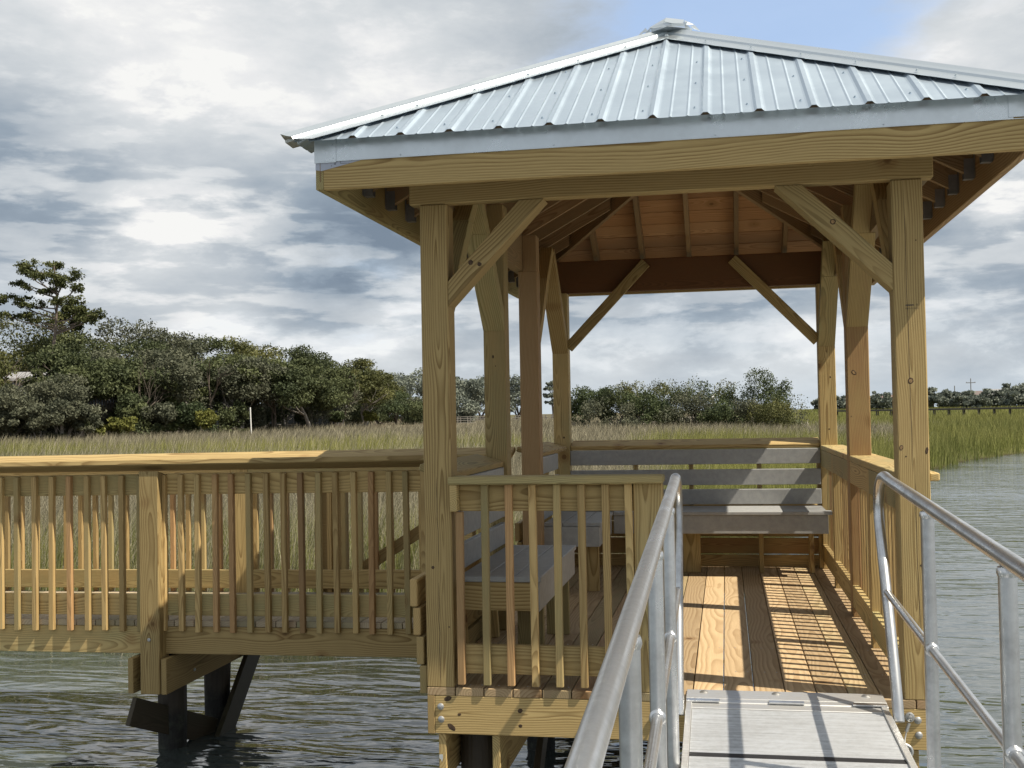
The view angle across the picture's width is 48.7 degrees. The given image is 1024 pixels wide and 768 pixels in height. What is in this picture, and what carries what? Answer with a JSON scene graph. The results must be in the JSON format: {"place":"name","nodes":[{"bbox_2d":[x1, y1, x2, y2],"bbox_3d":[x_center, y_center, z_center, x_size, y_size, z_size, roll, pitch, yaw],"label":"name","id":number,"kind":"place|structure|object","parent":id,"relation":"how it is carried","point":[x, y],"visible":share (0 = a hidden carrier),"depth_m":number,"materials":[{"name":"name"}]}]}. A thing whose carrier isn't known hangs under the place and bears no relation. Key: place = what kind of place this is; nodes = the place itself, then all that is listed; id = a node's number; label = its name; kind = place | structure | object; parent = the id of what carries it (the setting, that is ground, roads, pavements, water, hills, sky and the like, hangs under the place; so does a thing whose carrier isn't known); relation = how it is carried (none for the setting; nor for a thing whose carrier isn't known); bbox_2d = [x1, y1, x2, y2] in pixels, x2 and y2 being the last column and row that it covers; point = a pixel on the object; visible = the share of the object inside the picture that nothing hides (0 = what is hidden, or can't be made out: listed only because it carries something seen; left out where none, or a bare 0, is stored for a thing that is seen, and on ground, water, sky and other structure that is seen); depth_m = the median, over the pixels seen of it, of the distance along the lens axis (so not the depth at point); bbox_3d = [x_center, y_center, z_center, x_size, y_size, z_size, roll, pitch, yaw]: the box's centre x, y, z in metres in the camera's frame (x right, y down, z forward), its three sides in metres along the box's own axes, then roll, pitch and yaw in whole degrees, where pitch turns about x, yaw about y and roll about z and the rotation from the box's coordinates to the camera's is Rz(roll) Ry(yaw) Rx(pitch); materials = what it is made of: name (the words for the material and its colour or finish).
{"place":"outdoors","nodes":[
{"label":"outdoors","id":0,"kind":"place"},
{"bbox_2d":[0,453,1023,767],"bbox_3d":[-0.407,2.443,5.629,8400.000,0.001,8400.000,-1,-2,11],"label":"water","id":1,"kind":"structure","parent":0,"point":[64,709],"depth_m":9.14,"materials":[{"name":"grey liquid"}]},
{"bbox_2d":[417,415,553,422],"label":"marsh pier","id":2,"kind":"structure","parent":1,"relation":"in","point":[470,418],"depth_m":194.46,"materials":[{"name":"brown wood"}]},
{"bbox_2d":[0,0,1023,415],"label":"sky","id":3,"kind":"structure","parent":0,"point":[143,150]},
{"bbox_2d":[0,405,1023,592],"bbox_3d":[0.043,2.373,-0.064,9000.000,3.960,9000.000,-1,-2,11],"label":"ground","id":4,"kind":"structure","parent":0,"point":[960,460],"depth_m":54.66,"materials":[{"name":"plant"}]},
{"bbox_2d":[0,349,32,389],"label":"oak tree","id":5,"kind":"object","parent":4,"relation":"on","point":[5,371],"visible":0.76,"depth_m":87.52,"materials":[{"name":"green plant"}]},
{"bbox_2d":[0,372,46,435],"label":"house","id":6,"kind":"structure","parent":4,"relation":"on","point":[13,376],"depth_m":95.85,"materials":[{"name":"white"}]},
{"bbox_2d":[0,382,59,440],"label":"oak tree","id":7,"kind":"object","parent":4,"relation":"on","point":[12,397],"visible":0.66,"depth_m":83.44,"materials":[{"name":"green plant"}]},
{"bbox_2d":[0,336,86,371],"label":"oak tree","id":8,"kind":"object","parent":4,"relation":"on","point":[12,358],"visible":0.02,"depth_m":115.14,"materials":[{"name":"green plant"}]},
{"bbox_2d":[0,397,87,439],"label":"bush","id":9,"kind":"object","parent":4,"relation":"on","point":[37,420],"visible":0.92,"depth_m":82.08,"materials":[{"name":"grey plant"}]},
{"bbox_2d":[17,342,70,395],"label":"oak tree","id":10,"kind":"object","parent":4,"relation":"on","point":[40,362],"visible":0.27,"depth_m":91.40,"materials":[{"name":"green plant"}]},
{"bbox_2d":[0,311,92,371],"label":"oak tree","id":11,"kind":"object","parent":4,"relation":"on","point":[30,347],"visible":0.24,"depth_m":107.30,"materials":[{"name":"green plant"}]},
{"bbox_2d":[0,258,107,353],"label":"pine tree","id":12,"kind":"object","parent":4,"relation":"on","point":[56,282],"visible":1,"depth_m":103.80,"materials":[{"name":"green plant"}]},
{"bbox_2d":[10,372,106,437],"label":"oak tree","id":13,"kind":"object","parent":4,"relation":"on","point":[68,392],"visible":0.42,"depth_m":84.54,"materials":[{"name":"green plant"}]},
{"bbox_2d":[24,331,121,371],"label":"oak tree","id":14,"kind":"object","parent":4,"relation":"on","point":[72,343],"visible":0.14,"depth_m":107.67,"materials":[{"name":"green plant"}]},
{"bbox_2d":[47,304,99,338],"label":"pine tree","id":15,"kind":"object","parent":4,"relation":"on","point":[64,310],"visible":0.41,"depth_m":109.95,"materials":[{"name":"green plant"}]},
{"bbox_2d":[44,400,104,440],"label":"bush","id":16,"kind":"object","parent":4,"relation":"on","point":[83,413],"visible":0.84,"depth_m":83.66,"materials":[{"name":"green plant"}]},
{"bbox_2d":[36,352,126,403],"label":"oak tree","id":17,"kind":"object","parent":4,"relation":"on","point":[93,373],"visible":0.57,"depth_m":90.75,"materials":[{"name":"green plant"}]},
{"bbox_2d":[87,349,128,361],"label":"oak tree","id":18,"kind":"object","parent":4,"relation":"on","point":[114,354],"visible":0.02,"depth_m":98.40,"materials":[{"name":"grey plant"}]},
{"bbox_2d":[87,394,135,439],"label":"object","id":19,"kind":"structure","parent":4,"relation":"on","point":[108,404],"depth_m":96.79,"materials":[{"name":"green plant"}]},
{"bbox_2d":[90,416,137,437],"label":"shrub","id":20,"kind":"object","parent":4,"relation":"on","point":[116,424],"visible":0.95,"depth_m":84.30,"materials":[{"name":"green plant"}]},
{"bbox_2d":[103,384,149,432],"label":"oak tree","id":21,"kind":"object","parent":4,"relation":"on","point":[115,412],"visible":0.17,"depth_m":93.75,"materials":[{"name":"green plant"}]},
{"bbox_2d":[85,316,168,357],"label":"oak tree","id":22,"kind":"object","parent":4,"relation":"on","point":[135,331],"visible":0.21,"depth_m":114.82,"materials":[{"name":"green plant"}]},
{"bbox_2d":[106,337,168,364],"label":"oak tree","id":23,"kind":"object","parent":4,"relation":"on","point":[144,346],"visible":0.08,"depth_m":110.07,"materials":[{"name":"green plant"}]},
{"bbox_2d":[112,393,164,437],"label":"bush","id":24,"kind":"object","parent":4,"relation":"on","point":[131,405],"visible":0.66,"depth_m":90.51,"materials":[{"name":"green plant"}]},
{"bbox_2d":[89,355,189,428],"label":"oak tree","id":25,"kind":"object","parent":4,"relation":"on","point":[133,372],"visible":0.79,"depth_m":94.22,"materials":[{"name":"green plant"}]},
{"bbox_2d":[139,401,178,434],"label":"bush","id":26,"kind":"object","parent":4,"relation":"on","point":[164,413],"visible":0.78,"depth_m":90.45,"materials":[{"name":"green plant"}]},
{"bbox_2d":[141,389,178,430],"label":"oak tree","id":27,"kind":"object","parent":4,"relation":"on","point":[173,400],"visible":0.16,"depth_m":96.88,"materials":[{"name":"green plant"}]},
{"bbox_2d":[131,347,206,434],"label":"oak tree","id":28,"kind":"object","parent":4,"relation":"on","point":[176,362],"visible":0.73,"depth_m":96.47,"materials":[{"name":"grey plant"}]},
{"bbox_2d":[141,326,213,365],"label":"oak tree","id":29,"kind":"object","parent":4,"relation":"on","point":[181,342],"visible":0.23,"depth_m":113.89,"materials":[{"name":"green plant"}]},
{"bbox_2d":[165,401,218,434],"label":"bush","id":30,"kind":"object","parent":4,"relation":"on","point":[185,417],"visible":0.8,"depth_m":90.92,"materials":[{"name":"green plant"}]},
{"bbox_2d":[194,408,218,436],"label":"shrub","id":31,"kind":"object","parent":4,"relation":"on","point":[207,418],"visible":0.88,"depth_m":90.23,"materials":[{"name":"green plant"}]},
{"bbox_2d":[191,333,239,364],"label":"oak tree","id":32,"kind":"object","parent":4,"relation":"on","point":[220,344],"visible":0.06,"depth_m":121.27,"materials":[{"name":"green plant"}]},
{"bbox_2d":[178,354,262,409],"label":"oak tree","id":33,"kind":"object","parent":4,"relation":"on","point":[209,368],"visible":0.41,"depth_m":100.90,"materials":[{"name":"green plant"}]},
{"bbox_2d":[204,399,249,433],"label":"bush","id":34,"kind":"object","parent":4,"relation":"on","point":[227,417],"visible":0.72,"depth_m":100.52,"materials":[{"name":"green plant"}]},
{"bbox_2d":[212,335,252,362],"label":"oak tree","id":35,"kind":"object","parent":4,"relation":"on","point":[238,344],"visible":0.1,"depth_m":124.25,"materials":[{"name":"green plant"}]},
{"bbox_2d":[200,368,273,427],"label":"oak tree","id":36,"kind":"object","parent":4,"relation":"on","point":[227,398],"visible":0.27,"depth_m":102.45,"materials":[{"name":"green plant"}]},
{"bbox_2d":[200,355,295,429],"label":"oak tree","id":37,"kind":"object","parent":4,"relation":"on","point":[258,391],"visible":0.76,"depth_m":101.49,"materials":[{"name":"green plant"}]},
{"bbox_2d":[233,398,266,431],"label":"bush","id":38,"kind":"object","parent":4,"relation":"on","point":[258,418],"visible":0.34,"depth_m":104.84,"materials":[{"name":"green plant"}]},
{"bbox_2d":[229,342,284,362],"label":"oak tree","id":39,"kind":"object","parent":4,"relation":"on","point":[252,350],"visible":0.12,"depth_m":126.20,"materials":[{"name":"green plant"}]},
{"bbox_2d":[0,447,515,749],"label":"boardwalk","id":40,"kind":"structure","parent":4,"relation":"on","point":[181,638],"depth_m":7.66,"materials":[{"name":"brown wood"}]},
{"bbox_2d":[250,403,288,431],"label":"bush","id":41,"kind":"object","parent":4,"relation":"on","point":[278,417],"visible":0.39,"depth_m":110.55,"materials":[{"name":"green plant"}]},
{"bbox_2d":[262,400,303,429],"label":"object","id":42,"kind":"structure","parent":4,"relation":"on","point":[292,422],"depth_m":117.69,"materials":[{"name":"green plant"}]},
{"bbox_2d":[260,390,310,430],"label":"oak tree","id":43,"kind":"object","parent":4,"relation":"on","point":[283,418],"visible":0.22,"depth_m":109.26,"materials":[{"name":"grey plant"}]},
{"bbox_2d":[260,357,326,432],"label":"oak tree","id":44,"kind":"object","parent":4,"relation":"on","point":[291,380],"visible":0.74,"depth_m":103.94,"materials":[{"name":"green plant"}]},
{"bbox_2d":[276,344,331,378],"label":"oak tree","id":45,"kind":"object","parent":4,"relation":"on","point":[297,352],"visible":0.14,"depth_m":136.87,"materials":[{"name":"green plant"}]},
{"bbox_2d":[289,403,333,426],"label":"oak tree","id":46,"kind":"object","parent":4,"relation":"on","point":[314,415],"visible":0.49,"depth_m":109.94,"materials":[{"name":"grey plant"}]},
{"bbox_2d":[277,358,354,427],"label":"oak tree","id":47,"kind":"object","parent":4,"relation":"on","point":[324,392],"visible":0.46,"depth_m":107.75,"materials":[{"name":"green plant"}]},
{"bbox_2d":[305,405,347,428],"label":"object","id":48,"kind":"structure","parent":4,"relation":"on","point":[322,423],"depth_m":116.29,"materials":[{"name":"green"}]},
{"bbox_2d":[326,410,344,425],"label":"shrub","id":49,"kind":"object","parent":4,"relation":"on","point":[338,416],"visible":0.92,"depth_m":114.41,"materials":[{"name":"green plant"}]},
{"bbox_2d":[314,365,359,428],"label":"oak tree","id":50,"kind":"object","parent":4,"relation":"on","point":[350,386],"visible":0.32,"depth_m":115.82,"materials":[{"name":"green plant"}]},
{"bbox_2d":[324,389,363,423],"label":"oak tree","id":51,"kind":"object","parent":4,"relation":"on","point":[347,416],"visible":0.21,"depth_m":117.94,"materials":[{"name":"green plant"}]},
{"bbox_2d":[339,357,377,373],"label":"oak tree","id":52,"kind":"object","parent":4,"relation":"on","point":[358,365],"visible":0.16,"depth_m":153.78,"materials":[{"name":"green plant"}]},
{"bbox_2d":[345,367,395,425],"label":"oak tree","id":53,"kind":"object","parent":4,"relation":"on","point":[368,381],"visible":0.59,"depth_m":127.66,"materials":[{"name":"green plant"}]},
{"bbox_2d":[347,392,393,423],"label":"oak tree","id":54,"kind":"object","parent":4,"relation":"on","point":[356,414],"visible":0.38,"depth_m":132.84,"materials":[{"name":"green plant"}]},
{"bbox_2d":[369,400,409,424],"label":"bush","id":55,"kind":"object","parent":4,"relation":"on","point":[394,407],"visible":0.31,"depth_m":143.08,"materials":[{"name":"green plant"}]},
{"bbox_2d":[375,369,406,423],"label":"oak tree","id":56,"kind":"object","parent":4,"relation":"on","point":[389,377],"visible":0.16,"depth_m":168.80,"materials":[{"name":"green plant"}]},
{"bbox_2d":[377,390,422,423],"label":"oak tree","id":57,"kind":"object","parent":4,"relation":"on","point":[397,397],"visible":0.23,"depth_m":157.49,"materials":[{"name":"green plant"}]},
{"bbox_2d":[388,397,422,424],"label":"bush","id":58,"kind":"object","parent":4,"relation":"on","point":[415,412],"visible":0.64,"depth_m":147.33,"materials":[{"name":"green plant"}]},
{"bbox_2d":[390,371,422,419],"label":"oak tree","id":59,"kind":"object","parent":4,"relation":"on","point":[402,382],"visible":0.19,"depth_m":186.81,"materials":[{"name":"green plant"}]},
{"bbox_2d":[402,367,484,415],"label":"oak tree","id":60,"kind":"object","parent":4,"relation":"on","point":[469,407],"visible":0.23,"depth_m":196.94,"materials":[{"name":"green plant"}]},
{"bbox_2d":[456,376,483,422],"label":"oak tree","id":61,"kind":"object","parent":4,"relation":"on","point":[475,387],"visible":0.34,"depth_m":204.41,"materials":[{"name":"green plant"}]},
{"bbox_2d":[458,375,484,419],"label":"oak tree","id":62,"kind":"object","parent":4,"relation":"on","point":[480,399],"visible":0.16,"depth_m":214.37,"materials":[{"name":"green plant"}]},
{"bbox_2d":[510,374,520,418],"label":"oak tree","id":63,"kind":"object","parent":4,"relation":"on","point":[515,401],"visible":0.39,"depth_m":229.04,"materials":[{"name":"green plant"}]},
{"bbox_2d":[542,380,553,417],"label":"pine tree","id":64,"kind":"object","parent":4,"relation":"on","point":[549,387],"visible":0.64,"depth_m":239.28,"materials":[{"name":"green plant"}]},
{"bbox_2d":[571,385,604,425],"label":"bush","id":65,"kind":"object","parent":4,"relation":"on","point":[584,395],"visible":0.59,"depth_m":96.96,"materials":[{"name":"green plant"}]},
{"bbox_2d":[580,397,612,427],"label":"bush","id":66,"kind":"object","parent":4,"relation":"on","point":[593,412],"visible":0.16,"depth_m":93.11,"materials":[{"name":"green plant"}]},
{"bbox_2d":[595,385,618,425],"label":"bush","id":67,"kind":"object","parent":4,"relation":"on","point":[607,413],"visible":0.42,"depth_m":96.48,"materials":[{"name":"green plant"}]},
{"bbox_2d":[597,385,642,428],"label":"bush","id":68,"kind":"object","parent":4,"relation":"on","point":[614,400],"visible":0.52,"depth_m":95.57,"materials":[{"name":"green plant"}]},
{"bbox_2d":[615,380,643,417],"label":"bush","id":69,"kind":"object","parent":4,"relation":"on","point":[629,388],"visible":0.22,"depth_m":98.18,"materials":[{"name":"green plant"}]},
{"bbox_2d":[616,402,645,430],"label":"bush","id":70,"kind":"object","parent":4,"relation":"on","point":[628,420],"visible":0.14,"depth_m":91.08,"materials":[{"name":"green plant"}]},
{"bbox_2d":[619,387,658,417],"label":"bush","id":71,"kind":"object","parent":4,"relation":"on","point":[644,397],"visible":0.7,"depth_m":93.89,"materials":[{"name":"green plant"}]},
{"bbox_2d":[625,380,673,423],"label":"bush","id":72,"kind":"object","parent":4,"relation":"on","point":[664,385],"visible":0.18,"depth_m":97.94,"materials":[{"name":"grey plant"}]},
{"bbox_2d":[280,18,1023,767],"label":"pavilion","id":73,"kind":"structure","parent":4,"relation":"on","point":[664,156],"depth_m":5.67,"materials":[{"name":"brown wood"}]},
{"bbox_2d":[463,467,575,644],"bbox_3d":[-0.020,1.016,6.405,0.592,1.023,1.373,-1,-2,11],"label":"bench","id":74,"kind":"object","parent":73,"relation":"on","point":[473,575],"visible":0.38,"depth_m":6.09,"materials":[{"name":"grey wood"}]},
{"bbox_2d":[543,453,612,590],"bbox_3d":[0.455,1.074,8.922,0.592,1.023,0.933,-1,-2,11],"label":"bench","id":75,"kind":"object","parent":73,"relation":"on","point":[569,527],"visible":0.34,"depth_m":8.59,"materials":[{"name":"grey wood"}]},
{"bbox_2d":[561,448,832,572],"bbox_3d":[1.488,1.072,9.558,2.295,1.023,0.729,-1,-2,11],"label":"bench","id":76,"kind":"object","parent":73,"relation":"on","point":[760,520],"visible":0.73,"depth_m":9.63,"materials":[{"name":"grey wood"}]},
{"bbox_2d":[564,471,1023,767],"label":"gangway","id":77,"kind":"object","parent":73,"relation":"attached to","point":[743,729],"visible":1,"depth_m":4.39,"materials":[{"name":"metal"}]},
{"bbox_2d":[904,712,914,755],"bbox_3d":[1.810,1.608,5.175,0.056,0.190,0.122,-2,-2,25],"label":"cable tether","id":78,"kind":"object","parent":73,"relation":"attached to","point":[909,716],"visible":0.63,"depth_m":5.19,"materials":[{"name":"metal"}]},
{"bbox_2d":[639,398,672,425],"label":"bush","id":79,"kind":"object","parent":4,"relation":"on","point":[652,408],"visible":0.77,"depth_m":92.20,"materials":[{"name":"green plant"}]},
{"bbox_2d":[651,385,681,426],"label":"bush","id":80,"kind":"object","parent":4,"relation":"on","point":[662,400],"visible":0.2,"depth_m":95.71,"materials":[{"name":"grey plant"}]},
{"bbox_2d":[650,404,690,424],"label":"bush","id":81,"kind":"object","parent":4,"relation":"on","point":[666,417],"visible":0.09,"depth_m":91.05,"materials":[{"name":"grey plant"}]},
{"bbox_2d":[668,378,712,425],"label":"bush","id":82,"kind":"object","parent":4,"relation":"on","point":[684,390],"visible":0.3,"depth_m":95.39,"materials":[{"name":"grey plant"}]},
{"bbox_2d":[669,390,718,428],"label":"bush","id":83,"kind":"object","parent":4,"relation":"on","point":[692,407],"visible":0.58,"depth_m":92.59,"materials":[{"name":"green plant"}]},
{"bbox_2d":[686,378,729,426],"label":"bush","id":84,"kind":"object","parent":4,"relation":"on","point":[707,395],"visible":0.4,"depth_m":94.00,"materials":[{"name":"green plant"}]},
{"bbox_2d":[697,399,735,424],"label":"bush","id":85,"kind":"object","parent":4,"relation":"on","point":[715,413],"visible":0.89,"depth_m":90.30,"materials":[{"name":"green plant"}]},
{"bbox_2d":[711,379,737,424],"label":"bush","id":86,"kind":"object","parent":4,"relation":"on","point":[728,383],"visible":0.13,"depth_m":97.17,"materials":[{"name":"green plant"}]},
{"bbox_2d":[719,381,759,428],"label":"bush","id":87,"kind":"object","parent":4,"relation":"on","point":[727,393],"visible":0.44,"depth_m":95.51,"materials":[{"name":"green plant"}]},
{"bbox_2d":[729,397,774,428],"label":"bush","id":88,"kind":"object","parent":4,"relation":"on","point":[743,406],"visible":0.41,"depth_m":91.57,"materials":[{"name":"green plant"}]},
{"bbox_2d":[727,366,784,428],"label":"bush","id":89,"kind":"object","parent":4,"relation":"on","point":[765,392],"visible":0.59,"depth_m":95.18,"materials":[{"name":"green plant"}]},
{"bbox_2d":[746,399,799,429],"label":"bush","id":90,"kind":"object","parent":4,"relation":"on","point":[763,410],"visible":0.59,"depth_m":89.68,"materials":[{"name":"green plant"}]},
{"bbox_2d":[754,377,793,427],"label":"bush","id":91,"kind":"object","parent":4,"relation":"on","point":[781,385],"visible":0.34,"depth_m":96.33,"materials":[{"name":"green plant"}]},
{"bbox_2d":[765,393,801,426],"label":"bush","id":92,"kind":"object","parent":4,"relation":"on","point":[780,398],"visible":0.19,"depth_m":91.99,"materials":[{"name":"green plant"}]},
{"bbox_2d":[870,391,892,409],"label":"shore tree","id":93,"kind":"object","parent":4,"relation":"on","point":[879,401],"visible":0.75,"depth_m":284.74,"materials":[{"name":"green plant"}]},
{"bbox_2d":[837,407,1023,417],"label":"marsh pier","id":94,"kind":"structure","parent":4,"relation":"on","point":[949,409],"depth_m":166.95,"materials":[{"name":"brown wood"}]},
{"bbox_2d":[937,388,962,407],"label":"shore tree","id":95,"kind":"object","parent":4,"relation":"on","point":[946,393],"visible":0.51,"depth_m":306.56,"materials":[{"name":"green plant"}]},
{"bbox_2d":[941,394,983,407],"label":"shore tree","id":96,"kind":"object","parent":4,"relation":"on","point":[956,400],"visible":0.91,"depth_m":277.92,"materials":[{"name":"green plant"}]},
{"bbox_2d":[968,395,992,404],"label":"shore tree","id":97,"kind":"object","parent":4,"relation":"on","point":[976,400],"visible":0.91,"depth_m":275.87,"materials":[{"name":"green plant"}]},
{"bbox_2d":[978,388,1003,406],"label":"shore tree","id":98,"kind":"object","parent":4,"relation":"on","point":[993,394],"visible":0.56,"depth_m":292.65,"materials":[{"name":"green plant"}]},
{"bbox_2d":[987,390,1023,406],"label":"shore tree","id":99,"kind":"object","parent":4,"relation":"on","point":[1010,399],"visible":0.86,"depth_m":285.54,"materials":[{"name":"green plant"}]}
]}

